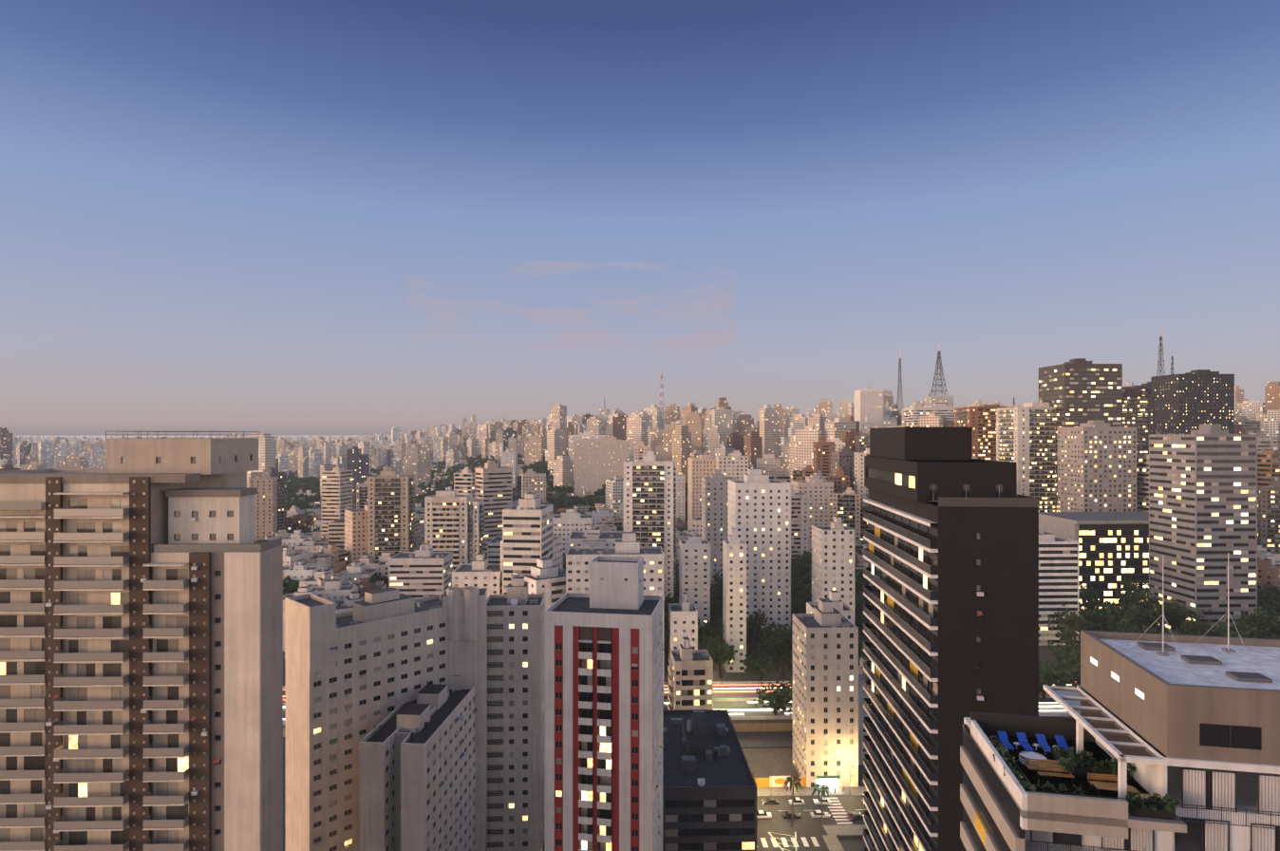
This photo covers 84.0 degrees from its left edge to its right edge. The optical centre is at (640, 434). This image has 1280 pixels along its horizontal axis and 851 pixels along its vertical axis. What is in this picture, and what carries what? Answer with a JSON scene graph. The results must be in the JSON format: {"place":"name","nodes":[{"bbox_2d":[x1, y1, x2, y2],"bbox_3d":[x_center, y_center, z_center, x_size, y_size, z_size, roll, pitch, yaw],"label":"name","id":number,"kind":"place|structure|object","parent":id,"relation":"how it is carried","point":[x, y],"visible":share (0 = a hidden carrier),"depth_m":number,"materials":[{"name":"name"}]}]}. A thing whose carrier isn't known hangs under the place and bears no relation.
{"place":"outdoors","nodes":[
{"label":"outdoors","id":0,"kind":"place"},
{"bbox_2d":[0,0,1279,435],"label":"sky","id":1,"kind":"structure","parent":0,"point":[275,217],"materials":[{"name":"blue"}]},
{"bbox_2d":[17,434,1279,850],"bbox_3d":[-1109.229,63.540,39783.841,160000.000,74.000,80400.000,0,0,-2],"label":"ground","id":2,"kind":"structure","parent":0,"point":[1044,653],"depth_m":299.79,"materials":[{"name":"grey"}]},
{"bbox_2d":[0,431,282,850],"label":"residential tower","id":3,"kind":"structure","parent":2,"relation":"on","point":[141,644],"depth_m":93.64,"materials":[{"name":"beige concrete"}]},
{"bbox_2d":[284,574,545,850],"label":"blocks","id":4,"kind":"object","parent":2,"relation":"on","point":[412,724],"visible":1,"depth_m":145.53,"materials":[{"name":"beige concrete"}]},
{"bbox_2d":[545,555,664,850],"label":"apartment tower","id":5,"kind":"structure","parent":2,"relation":"on","point":[604,648],"depth_m":130.22,"materials":[{"name":"clear concrete"}]},
{"bbox_2d":[0,381,1279,573],"bbox_3d":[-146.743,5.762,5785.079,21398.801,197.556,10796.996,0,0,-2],"label":"city","id":6,"kind":"object","parent":2,"relation":"on","point":[775,437],"visible":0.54,"depth_m":1237.92,"materials":[{"name":"beige concrete"}]},
{"bbox_2d":[282,679,1076,850],"bbox_3d":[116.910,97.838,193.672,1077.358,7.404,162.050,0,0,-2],"label":"streets and cars","id":7,"kind":"object","parent":2,"relation":"on","point":[765,739],"visible":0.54,"depth_m":200.41,"materials":[{"name":"grey asphalt"}]},
{"bbox_2d":[248,416,1279,651],"bbox_3d":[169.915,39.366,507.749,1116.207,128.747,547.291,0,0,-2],"label":"city","id":8,"kind":"object","parent":2,"relation":"on","point":[469,516],"visible":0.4,"depth_m":477.65,"materials":[{"name":"beige concrete"}]},
{"bbox_2d":[662,657,868,850],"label":"blocks","id":9,"kind":"structure","parent":2,"relation":"on","point":[709,794],"depth_m":153.26,"materials":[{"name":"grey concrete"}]},
{"bbox_2d":[254,453,1279,831],"bbox_3d":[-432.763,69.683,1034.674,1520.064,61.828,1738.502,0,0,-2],"label":"trees","id":10,"kind":"object","parent":2,"relation":"on","point":[1263,621],"visible":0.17,"depth_m":333.71,"materials":[{"name":"green plant"}]},
{"bbox_2d":[327,357,1257,787],"bbox_3d":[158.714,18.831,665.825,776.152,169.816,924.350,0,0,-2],"label":"high-rise buildings","id":11,"kind":"structure","parent":2,"relation":"on","point":[1112,481],"depth_m":349.44,"materials":[{"name":"beige concrete"}]},
{"bbox_2d":[713,662,1077,796],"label":"street lamps","id":12,"kind":"object","parent":2,"relation":"on","point":[773,768],"visible":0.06,"depth_m":196.44,"materials":[{"name":"grey metal"}]},
{"bbox_2d":[863,426,1038,850],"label":"black tower","id":13,"kind":"structure","parent":2,"relation":"on","point":[950,592],"depth_m":89.34,"materials":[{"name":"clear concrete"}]},
{"bbox_2d":[599,323,1174,434],"bbox_3d":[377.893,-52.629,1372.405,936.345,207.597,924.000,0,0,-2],"label":"antenna towers","id":14,"kind":"structure","parent":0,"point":[930,400],"depth_m":1223.00,"materials":[{"name":"grey metal"}]},
{"bbox_2d":[960,552,1279,850],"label":"terrace building","id":15,"kind":"structure","parent":0,"point":[1158,742],"depth_m":46.57,"materials":[{"name":"beige concrete"}]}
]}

